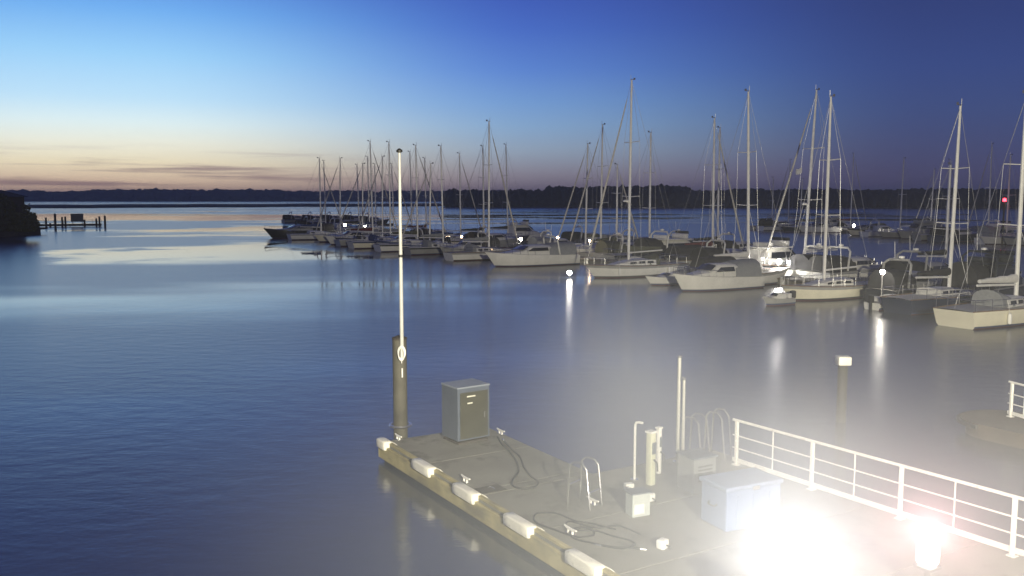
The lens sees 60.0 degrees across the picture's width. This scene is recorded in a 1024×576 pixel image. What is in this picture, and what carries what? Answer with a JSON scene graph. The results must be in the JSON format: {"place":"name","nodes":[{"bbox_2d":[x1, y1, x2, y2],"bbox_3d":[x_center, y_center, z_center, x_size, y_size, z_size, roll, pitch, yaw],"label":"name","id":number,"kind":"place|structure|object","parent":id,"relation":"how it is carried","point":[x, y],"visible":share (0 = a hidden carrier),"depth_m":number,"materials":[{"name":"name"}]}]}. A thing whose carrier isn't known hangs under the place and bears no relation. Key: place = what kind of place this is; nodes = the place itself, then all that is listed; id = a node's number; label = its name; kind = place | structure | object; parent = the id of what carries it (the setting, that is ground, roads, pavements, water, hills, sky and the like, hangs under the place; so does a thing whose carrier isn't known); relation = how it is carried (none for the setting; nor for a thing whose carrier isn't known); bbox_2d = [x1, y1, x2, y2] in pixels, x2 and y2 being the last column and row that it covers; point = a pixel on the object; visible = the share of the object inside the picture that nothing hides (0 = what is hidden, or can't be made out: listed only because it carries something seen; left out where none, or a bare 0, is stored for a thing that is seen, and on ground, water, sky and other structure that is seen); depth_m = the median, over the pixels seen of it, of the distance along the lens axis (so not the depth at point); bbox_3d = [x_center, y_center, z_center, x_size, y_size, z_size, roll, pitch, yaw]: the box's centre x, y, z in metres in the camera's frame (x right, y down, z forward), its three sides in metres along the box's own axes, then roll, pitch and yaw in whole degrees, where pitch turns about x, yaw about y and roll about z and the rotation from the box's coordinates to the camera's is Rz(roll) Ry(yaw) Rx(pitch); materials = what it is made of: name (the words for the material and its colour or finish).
{"place":"outdoors","nodes":[
{"label":"outdoors","id":0,"kind":"place"},
{"bbox_2d":[0,201,1023,575],"bbox_3d":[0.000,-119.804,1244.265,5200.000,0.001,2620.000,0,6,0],"label":"water","id":1,"kind":"structure","parent":0,"point":[196,391],"depth_m":34.12,"materials":[{"name":"blue liquid"}]},
{"bbox_2d":[0,190,47,236],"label":"boathouse","id":2,"kind":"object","parent":1,"relation":"in","point":[17,199],"visible":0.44,"depth_m":166.15,"materials":[{"name":"black wood"}]},
{"bbox_2d":[0,192,16,231],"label":"bush","id":3,"kind":"object","parent":2,"relation":"on","point":[3,227],"visible":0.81,"depth_m":148.39,"materials":[{"name":"green plant"}]},
{"bbox_2d":[4,203,34,231],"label":"bush","id":4,"kind":"object","parent":2,"relation":"on","point":[17,218],"visible":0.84,"depth_m":148.41,"materials":[{"name":"green plant"}]},
{"bbox_2d":[18,212,40,231],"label":"bush","id":5,"kind":"object","parent":2,"relation":"on","point":[33,226],"visible":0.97,"depth_m":148.82,"materials":[{"name":"green plant"}]},
{"bbox_2d":[39,216,101,226],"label":"timber jetty","id":6,"kind":"object","parent":1,"relation":"in","point":[63,223],"visible":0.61,"depth_m":213.54,"materials":[{"name":"brown wood"}]},
{"bbox_2d":[27,203,443,207],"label":"spit","id":7,"kind":"structure","parent":1,"relation":"in","point":[178,205],"depth_m":653.97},
{"bbox_2d":[263,213,335,237],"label":"motor boat","id":8,"kind":"object","parent":1,"relation":"on","point":[282,232],"visible":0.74,"depth_m":154.21,"materials":[{"name":"black paint"}]},
{"bbox_2d":[286,157,346,239],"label":"sailing boat","id":9,"kind":"object","parent":1,"relation":"on","point":[308,235],"visible":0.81,"depth_m":148.29,"materials":[{"name":"metal"}]},
{"bbox_2d":[313,156,365,241],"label":"sailing boat","id":10,"kind":"object","parent":1,"relation":"on","point":[321,238],"visible":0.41,"depth_m":140.94,"materials":[{"name":"metal"}]},
{"bbox_2d":[324,222,379,244],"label":"motor boat","id":11,"kind":"object","parent":1,"relation":"on","point":[347,234],"visible":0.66,"depth_m":132.44,"materials":[{"name":"white paint"}]},
{"bbox_2d":[333,163,391,238],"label":"sailing boat","id":12,"kind":"object","parent":1,"relation":"on","point":[360,214],"visible":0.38,"depth_m":132.96,"materials":[{"name":"metal"}]},
{"bbox_2d":[341,156,386,231],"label":"sailing boat","id":13,"kind":"object","parent":1,"relation":"on","point":[356,223],"visible":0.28,"depth_m":163.23,"materials":[{"name":"metal"}]},
{"bbox_2d":[334,140,397,246],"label":"sailing boat","id":14,"kind":"object","parent":1,"relation":"on","point":[341,242],"visible":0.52,"depth_m":129.30,"materials":[{"name":"metal"}]},
{"bbox_2d":[346,139,418,248],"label":"sailing boat","id":15,"kind":"object","parent":1,"relation":"on","point":[365,244],"visible":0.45,"depth_m":123.54,"materials":[{"name":"metal"}]},
{"bbox_2d":[354,154,412,240],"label":"sailing boat","id":16,"kind":"object","parent":1,"relation":"on","point":[386,230],"visible":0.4,"depth_m":126.86,"materials":[{"name":"metal"}]},
{"bbox_2d":[389,335,411,439],"bbox_3d":[-3.166,3.638,25.158,0.680,4.659,0.680,0,6,0],"label":"steel pile","id":17,"kind":"object","parent":1,"relation":"in","point":[400,423],"visible":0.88,"depth_m":24.93,"materials":[{"name":"silver metal"}]},
{"bbox_2d":[396,148,405,362],"bbox_3d":[-3.065,-0.856,24.398,0.234,5.912,0.231,0,6,0],"label":"flagpole","id":18,"kind":"object","parent":17,"relation":"attached to","point":[401,349],"visible":1,"depth_m":24.43,"materials":[{"name":"metal"}]},
{"bbox_2d":[375,226,435,243],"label":"motor boat","id":19,"kind":"object","parent":1,"relation":"on","point":[395,240],"visible":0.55,"depth_m":118.23,"materials":[{"name":"white paint"}]},
{"bbox_2d":[373,144,449,251],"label":"sailing boat","id":20,"kind":"object","parent":1,"relation":"on","point":[387,247],"visible":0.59,"depth_m":116.42,"materials":[{"name":"metal"}]},
{"bbox_2d":[398,162,463,248],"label":"sailing boat","id":21,"kind":"object","parent":1,"relation":"on","point":[430,232],"visible":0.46,"depth_m":114.04,"materials":[{"name":"metal"}]},
{"bbox_2d":[402,143,466,254],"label":"sailing boat","id":22,"kind":"object","parent":1,"relation":"on","point":[428,247],"visible":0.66,"depth_m":109.85,"materials":[{"name":"metal"}]},
{"bbox_2d":[433,152,480,240],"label":"sailing boat","id":23,"kind":"object","parent":1,"relation":"on","point":[454,238],"visible":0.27,"depth_m":133.27,"materials":[{"name":"metal"}]},
{"bbox_2d":[439,223,499,251],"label":"motor boat","id":24,"kind":"object","parent":1,"relation":"on","point":[493,240],"visible":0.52,"depth_m":104.36,"materials":[{"name":"white paint"}]},
{"bbox_2d":[450,145,512,242],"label":"sailing boat","id":25,"kind":"object","parent":1,"relation":"on","point":[472,229],"visible":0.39,"depth_m":127.10,"materials":[{"name":"metal"}]},
{"bbox_2d":[443,120,520,260],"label":"sailing boat","id":26,"kind":"object","parent":1,"relation":"on","point":[472,252],"visible":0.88,"depth_m":99.83,"materials":[{"name":"white wood"}]},
{"bbox_2d":[466,223,522,247],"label":"motor boat","id":27,"kind":"object","parent":1,"relation":"on","point":[504,240],"visible":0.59,"depth_m":123.95,"materials":[{"name":"white paint"}]},
{"bbox_2d":[486,142,529,241],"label":"sailing boat","id":28,"kind":"object","parent":1,"relation":"on","point":[524,238],"visible":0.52,"depth_m":138.58,"materials":[{"name":"metal"}]},
{"bbox_2d":[506,218,546,241],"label":"motor boat","id":29,"kind":"object","parent":1,"relation":"on","point":[522,228],"visible":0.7,"depth_m":141.70,"materials":[{"name":"white paint"}]},
{"bbox_2d":[485,225,579,266],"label":"motor boat","id":30,"kind":"object","parent":1,"relation":"on","point":[554,253],"visible":0.94,"depth_m":91.02,"materials":[{"name":"white paint"}]},
{"bbox_2d":[528,223,587,245],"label":"motor boat","id":31,"kind":"object","parent":1,"relation":"on","point":[535,240],"visible":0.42,"depth_m":107.87,"materials":[{"name":"white paint"}]},
{"bbox_2d":[558,142,605,247],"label":"sailing boat","id":32,"kind":"object","parent":1,"relation":"on","point":[587,236],"visible":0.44,"depth_m":106.97,"materials":[{"name":"metal"}]},
{"bbox_2d":[561,225,614,242],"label":"motor boat","id":33,"kind":"object","parent":1,"relation":"on","point":[575,236],"visible":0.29,"depth_m":123.76,"materials":[{"name":"white paint"}]},
{"bbox_2d":[570,123,636,254],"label":"sailing boat","id":34,"kind":"object","parent":1,"relation":"on","point":[601,235],"visible":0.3,"depth_m":103.16,"materials":[{"name":"metal"}]},
{"bbox_2d":[578,163,638,256],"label":"sailing boat","id":35,"kind":"object","parent":1,"relation":"on","point":[584,253],"visible":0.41,"depth_m":101.05,"materials":[{"name":"metal"}]},
{"bbox_2d":[592,224,633,257],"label":"motor boat","id":36,"kind":"object","parent":1,"relation":"on","point":[599,247],"visible":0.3,"depth_m":97.19,"materials":[{"name":"white paint"}]},
{"bbox_2d":[584,78,688,277],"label":"sailing boat","id":37,"kind":"object","parent":1,"relation":"on","point":[648,265],"visible":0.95,"depth_m":78.55,"materials":[{"name":"white plastic"}]},
{"bbox_2d":[601,130,674,259],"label":"sailing boat","id":38,"kind":"object","parent":1,"relation":"on","point":[610,256],"visible":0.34,"depth_m":95.65,"materials":[{"name":"metal"}]},
{"bbox_2d":[645,269,688,285],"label":"open boat","id":39,"kind":"object","parent":1,"relation":"on","point":[664,279],"visible":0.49,"depth_m":70.97,"materials":[{"name":"white paint"}]},
{"bbox_2d":[630,220,715,258],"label":"motor boat","id":40,"kind":"object","parent":1,"relation":"on","point":[663,242],"visible":0.41,"depth_m":90.78,"materials":[{"name":"white paint"}]},
{"bbox_2d":[580,256,818,283],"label":"marina pier","id":41,"kind":"structure","parent":1,"relation":"on","point":[598,261],"depth_m":72.52,"materials":[{"name":"brown wood"}]},
{"bbox_2d":[378,428,1023,575],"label":"floating pontoon","id":42,"kind":"object","parent":1,"relation":"on","point":[817,532],"visible":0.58,"depth_m":17.62,"materials":[{"name":"concrete"}]},
{"bbox_2d":[411,458,442,477],"bbox_3d":[-2.052,4.337,21.353,0.345,0.252,1.069,-4,7,-31],"label":"edge fender","id":43,"kind":"object","parent":42,"relation":"attached to","point":[422,467],"visible":0.99,"depth_m":21.22,"materials":[{"name":"white plastic"}]},
{"bbox_2d":[441,378,489,444],"bbox_3d":[-1.229,3.313,23.800,1.030,1.540,0.910,-4,7,-35],"label":"utility cabinet","id":44,"kind":"object","parent":42,"relation":"on","point":[465,411],"visible":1,"depth_m":23.50,"materials":[{"name":"metal"}]},
{"bbox_2d":[452,482,487,504],"bbox_3d":[-0.932,4.524,19.513,0.345,0.252,1.069,-4,7,-31],"label":"edge fender","id":45,"kind":"object","parent":42,"relation":"attached to","point":[465,492],"visible":1,"depth_m":19.40,"materials":[{"name":"white plastic"}]},
{"bbox_2d":[474,484,506,493],"bbox_3d":[-0.482,4.475,19.779,0.620,0.037,0.420,-4,7,-31],"label":"cover plate","id":46,"kind":"object","parent":42,"relation":"on","point":[490,489],"visible":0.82,"depth_m":19.74,"materials":[{"name":"silver metal"}]},
{"bbox_2d":[497,436,538,489],"bbox_3d":[0.121,4.254,21.909,0.640,0.067,4.389,-1,6,-6],"label":"mooring rope","id":47,"kind":"object","parent":42,"relation":"on","point":[516,461],"visible":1,"depth_m":21.34,"materials":[{"name":"black fabric"}]},
{"bbox_2d":[503,512,543,538],"bbox_3d":[0.227,4.719,17.608,0.345,0.252,1.069,-4,7,-31],"label":"edge fender","id":48,"kind":"object","parent":42,"relation":"attached to","point":[520,525],"visible":0.99,"depth_m":17.50,"materials":[{"name":"white plastic"}]},
{"bbox_2d":[566,456,602,510],"bbox_3d":[1.540,4.104,18.745,0.617,0.997,0.496,5,7,39],"label":"ladder hoop","id":49,"kind":"object","parent":42,"relation":"on","point":[586,472],"visible":1,"depth_m":18.75,"materials":[{"name":"silver metal"}]},
{"bbox_2d":[565,548,614,575],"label":"edge fender","id":50,"kind":"object","parent":42,"relation":"attached to","point":[583,563],"visible":1,"depth_m":15.66,"materials":[{"name":"white plastic"}]},
{"bbox_2d":[533,512,646,550],"bbox_3d":[1.449,4.739,17.229,2.716,0.067,0.926,4,7,37],"label":"fuel hose","id":51,"kind":"object","parent":42,"relation":"on","point":[576,537],"visible":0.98,"depth_m":17.32,"materials":[{"name":"black rubber"}]},
{"bbox_2d":[565,521,640,549],"bbox_3d":[1.686,4.753,17.062,1.515,0.052,1.144,2,6,15],"label":"water hose","id":52,"kind":"object","parent":42,"relation":"on","point":[599,545],"visible":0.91,"depth_m":17.23,"materials":[{"name":"grey rubber"}]},
{"bbox_2d":[624,486,651,517],"bbox_3d":[2.582,4.401,18.207,0.480,0.510,0.360,-2,6,-23],"label":"meter box","id":53,"kind":"object","parent":42,"relation":"on","point":[637,502],"visible":1,"depth_m":18.08,"materials":[{"name":"paint"}]},
{"bbox_2d":[645,429,657,485],"bbox_3d":[3.175,3.843,20.004,0.212,1.256,0.328,-5,7,-39],"label":"service pedestal","id":54,"kind":"object","parent":42,"relation":"on","point":[651,463],"visible":1,"depth_m":19.98,"materials":[{"name":"paint"}]},
{"bbox_2d":[655,426,664,473],"bbox_3d":[3.494,3.823,20.823,0.138,1.130,0.261,-5,7,-39],"label":"service pedestal","id":55,"kind":"object","parent":42,"relation":"on","point":[659,442],"visible":1,"depth_m":20.82,"materials":[{"name":"white paint"}]},
{"bbox_2d":[673,354,682,463],"bbox_3d":[4.073,2.951,21.677,0.240,2.692,0.240,-4,7,-31],"label":"tall pole","id":56,"kind":"object","parent":42,"relation":"on","point":[678,413],"visible":0.8,"depth_m":21.64,"materials":[{"name":"silver metal"}]},
{"bbox_2d":[681,377,685,450],"bbox_3d":[4.154,3.225,21.507,0.240,2.180,0.240,-4,7,-31],"label":"tall pole","id":57,"kind":"object","parent":42,"relation":"on","point":[683,417],"visible":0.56,"depth_m":21.46,"materials":[{"name":"silver metal"}]},
{"bbox_2d":[680,412,709,451],"bbox_3d":[4.571,3.703,22.065,0.617,1.122,0.496,5,7,39],"label":"ladder hoop","id":58,"kind":"object","parent":42,"relation":"on","point":[698,423],"visible":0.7,"depth_m":22.08,"materials":[{"name":"silver metal"}]},
{"bbox_2d":[675,448,717,494],"bbox_3d":[4.104,4.079,19.739,0.680,0.820,0.660,-3,7,-27],"label":"pump housing","id":59,"kind":"object","parent":42,"relation":"on","point":[693,465],"visible":0.87,"depth_m":19.51,"materials":[{"name":"white metal"}]},
{"bbox_2d":[703,408,732,462],"bbox_3d":[5.129,3.643,22.059,0.617,1.242,0.446,5,7,39],"label":"ladder hoop","id":60,"kind":"object","parent":42,"relation":"on","point":[711,434],"visible":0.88,"depth_m":22.05,"materials":[{"name":"silver metal"}]},
{"bbox_2d":[699,467,783,531],"bbox_3d":[4.585,4.231,17.778,1.486,0.895,0.935,-3,6,-25],"label":"storage chest","id":61,"kind":"object","parent":42,"relation":"on","point":[739,499],"visible":1,"depth_m":17.47,"materials":[{"name":"white plastic"}]},
{"bbox_2d":[731,418,1023,557],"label":"white railing","id":62,"kind":"object","parent":42,"relation":"on","point":[1012,550],"visible":1,"depth_m":18.00,"materials":[{"name":"metal"}]},
{"bbox_2d":[913,537,941,575],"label":"floodlight","id":63,"kind":"object","parent":42,"relation":"on","point":[927,555],"visible":1,"depth_m":14.24,"materials":[{"name":"silver metal"}]},
{"bbox_2d":[660,116,745,265],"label":"sailing boat","id":64,"kind":"object","parent":1,"relation":"on","point":[686,249],"visible":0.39,"depth_m":87.31,"materials":[{"name":"white wood"}]},
{"bbox_2d":[687,126,742,241],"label":"sailing boat","id":65,"kind":"object","parent":1,"relation":"on","point":[705,239],"visible":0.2,"depth_m":99.74,"materials":[{"name":"metal"}]},
{"bbox_2d":[689,238,746,266],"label":"motor boat","id":66,"kind":"object","parent":1,"relation":"on","point":[706,251],"visible":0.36,"depth_m":84.43,"materials":[{"name":"white paint"}]},
{"bbox_2d":[673,258,764,291],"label":"motor boat","id":67,"kind":"object","parent":1,"relation":"on","point":[738,274],"visible":0.88,"depth_m":67.14,"materials":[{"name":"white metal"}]},
{"bbox_2d":[684,86,790,284],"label":"sailing boat","id":68,"kind":"object","parent":1,"relation":"on","point":[771,275],"visible":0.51,"depth_m":71.07,"materials":[{"name":"white wood"}]},
{"bbox_2d":[714,223,766,250],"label":"motor boat","id":69,"kind":"object","parent":1,"relation":"on","point":[732,245],"visible":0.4,"depth_m":99.66,"materials":[{"name":"white paint"}]},
{"bbox_2d":[756,215,798,230],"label":"motor boat","id":70,"kind":"object","parent":1,"relation":"on","point":[765,225],"visible":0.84,"depth_m":188.44,"materials":[{"name":"white paint"}]},
{"bbox_2d":[745,237,810,267],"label":"motor boat","id":71,"kind":"object","parent":1,"relation":"on","point":[776,248],"visible":0.44,"depth_m":77.56,"materials":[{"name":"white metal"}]},
{"bbox_2d":[763,290,795,305],"bbox_3d":[17.483,0.869,58.102,2.890,1.287,0.858,-3,7,-30],"label":"open boat","id":72,"kind":"object","parent":1,"relation":"on","point":[778,299],"visible":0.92,"depth_m":57.75,"materials":[{"name":"white paint"}]},
{"bbox_2d":[780,178,819,231],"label":"sailing boat","id":73,"kind":"object","parent":1,"relation":"on","point":[789,229],"visible":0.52,"depth_m":181.72,"materials":[{"name":"metal"}]},
{"bbox_2d":[761,88,862,267],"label":"sailing boat","id":74,"kind":"object","parent":1,"relation":"on","point":[807,209],"visible":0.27,"depth_m":78.06,"materials":[{"name":"white metal"}]},
{"bbox_2d":[798,217,841,232],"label":"motor boat","id":75,"kind":"object","parent":1,"relation":"on","point":[831,229],"visible":0.57,"depth_m":176.86,"materials":[{"name":"white paint"}]},
{"bbox_2d":[785,243,864,276],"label":"motor boat","id":76,"kind":"object","parent":1,"relation":"on","point":[797,264],"visible":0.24,"depth_m":74.36,"materials":[{"name":"white paint"}]},
{"bbox_2d":[781,94,870,300],"bbox_3d":[22.191,-6.194,61.508,9.304,14.748,3.033,-3,7,-29],"label":"sailing boat","id":77,"kind":"object","parent":1,"relation":"on","point":[823,288],"visible":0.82,"depth_m":60.98,"materials":[{"name":"white plastic"}]},
{"bbox_2d":[835,355,851,422],"bbox_3d":[10.328,3.757,27.811,0.400,3.284,0.400,0,6,0],"label":"capped pile","id":78,"kind":"object","parent":1,"relation":"in","point":[843,362],"visible":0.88,"depth_m":27.64,"materials":[{"name":"white plastic"}]},
{"bbox_2d":[802,244,892,282],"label":"motor boat","id":79,"kind":"object","parent":1,"relation":"on","point":[862,264],"visible":0.7,"depth_m":72.43,"materials":[{"name":"white paint"}]},
{"bbox_2d":[829,154,867,229],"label":"sailing boat","id":80,"kind":"object","parent":1,"relation":"on","point":[841,225],"visible":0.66,"depth_m":186.66,"materials":[{"name":"metal"}]},
{"bbox_2d":[847,218,886,235],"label":"motor boat","id":81,"kind":"object","parent":1,"relation":"on","point":[855,231],"visible":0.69,"depth_m":163.45,"materials":[{"name":"white paint"}]},
{"bbox_2d":[860,219,901,236],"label":"motor boat","id":82,"kind":"object","parent":1,"relation":"on","point":[874,232],"visible":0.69,"depth_m":158.97,"materials":[{"name":"white paint"}]},
{"bbox_2d":[864,293,897,310],"bbox_3d":[24.156,1.007,56.436,4.290,1.350,1.320,-3,7,-29],"label":"open boat","id":83,"kind":"object","parent":1,"relation":"on","point":[872,302],"visible":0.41,"depth_m":55.43,"materials":[{"name":"white paint"}]},
{"bbox_2d":[879,157,919,237],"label":"sailing boat","id":84,"kind":"object","parent":1,"relation":"on","point":[893,234],"visible":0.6,"depth_m":154.43,"materials":[{"name":"metal"}]},
{"bbox_2d":[864,256,942,300],"bbox_3d":[27.635,-1.020,61.184,7.600,4.420,2.508,-4,7,-34],"label":"motor boat","id":85,"kind":"object","parent":1,"relation":"on","point":[893,278],"visible":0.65,"depth_m":59.41,"materials":[{"name":"white paint"}]},
{"bbox_2d":[879,248,959,286],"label":"motor boat","id":86,"kind":"object","parent":1,"relation":"on","point":[921,266],"visible":0.33,"depth_m":66.68,"materials":[{"name":"white paint"}]},
{"bbox_2d":[897,211,943,238],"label":"motor boat","id":87,"kind":"object","parent":1,"relation":"on","point":[909,231],"visible":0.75,"depth_m":150.97,"materials":[{"name":"white paint"}]},
{"bbox_2d":[880,100,986,314],"bbox_3d":[27.302,-5.002,55.520,9.604,13.592,2.964,-3,7,-31],"label":"sailing boat","id":88,"kind":"object","parent":1,"relation":"on","point":[921,300],"visible":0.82,"depth_m":54.98,"materials":[{"name":"white plastic"}]},
{"bbox_2d":[911,159,961,240],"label":"sailing boat","id":89,"kind":"object","parent":1,"relation":"on","point":[921,237],"visible":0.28,"depth_m":145.84,"materials":[{"name":"metal"}]},
{"bbox_2d":[907,162,975,264],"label":"sailing boat","id":90,"kind":"object","parent":1,"relation":"on","point":[938,252],"visible":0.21,"depth_m":74.46,"materials":[{"name":"metal"}]},
{"bbox_2d":[927,221,976,241],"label":"motor boat","id":91,"kind":"object","parent":1,"relation":"on","point":[939,236],"visible":0.54,"depth_m":141.66,"materials":[{"name":"white paint"}]},
{"bbox_2d":[933,90,1023,329],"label":"sailing boat","id":92,"kind":"object","parent":1,"relation":"on","point":[985,309],"visible":0.99,"depth_m":48.79,"materials":[{"name":"white plastic"}]},
{"bbox_2d":[942,233,1023,295],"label":"motor boat","id":93,"kind":"object","parent":1,"relation":"on","point":[977,270],"visible":0.62,"depth_m":58.30,"materials":[{"name":"white paint"}]},
{"bbox_2d":[956,410,1023,448],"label":"brown platform","id":94,"kind":"structure","parent":1,"relation":"on","point":[998,426],"depth_m":25.85,"materials":[{"name":"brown wood"}]},
{"bbox_2d":[1007,381,1023,418],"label":"white railing","id":95,"kind":"object","parent":94,"relation":"on","point":[1010,412],"visible":1,"depth_m":26.48,"materials":[{"name":"metal"}]},
{"bbox_2d":[967,143,1016,232],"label":"sailing boat","id":96,"kind":"object","parent":1,"relation":"on","point":[990,187],"visible":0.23,"depth_m":150.78,"materials":[{"name":"metal"}]},
{"bbox_2d":[974,219,1016,244],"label":"motor boat","id":97,"kind":"object","parent":1,"relation":"on","point":[991,229],"visible":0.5,"depth_m":133.70,"materials":[{"name":"white paint"}]},
{"bbox_2d":[980,154,1023,244],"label":"sailing boat","id":98,"kind":"object","parent":1,"relation":"on","point":[989,240],"visible":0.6,"depth_m":132.85,"materials":[{"name":"metal"}]},
{"bbox_2d":[0,0,1023,191],"label":"sky","id":99,"kind":"structure","parent":0,"point":[206,95],"materials":[{"name":"blue"}]},
{"bbox_2d":[552,206,924,207],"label":"wooded shore","id":100,"kind":"structure","parent":0,"point":[730,207],"depth_m":616.88,"materials":[{"name":"plant"}]},
{"bbox_2d":[443,183,1023,207],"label":"shore woods","id":101,"kind":"object","parent":100,"relation":"on","point":[560,196],"visible":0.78,"depth_m":614.70,"materials":[{"name":"plant"}]},
{"bbox_3d":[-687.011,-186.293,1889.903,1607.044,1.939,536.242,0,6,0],"label":"far shore","id":102,"kind":"structure","parent":0,"visible":0},
{"bbox_2d":[6,188,508,200],"bbox_3d":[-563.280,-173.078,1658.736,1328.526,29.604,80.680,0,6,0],"label":"woods","id":103,"kind":"object","parent":102,"relation":"on","point":[215,194],"visible":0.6,"depth_m":1648.47,"materials":[{"name":"green plant"}]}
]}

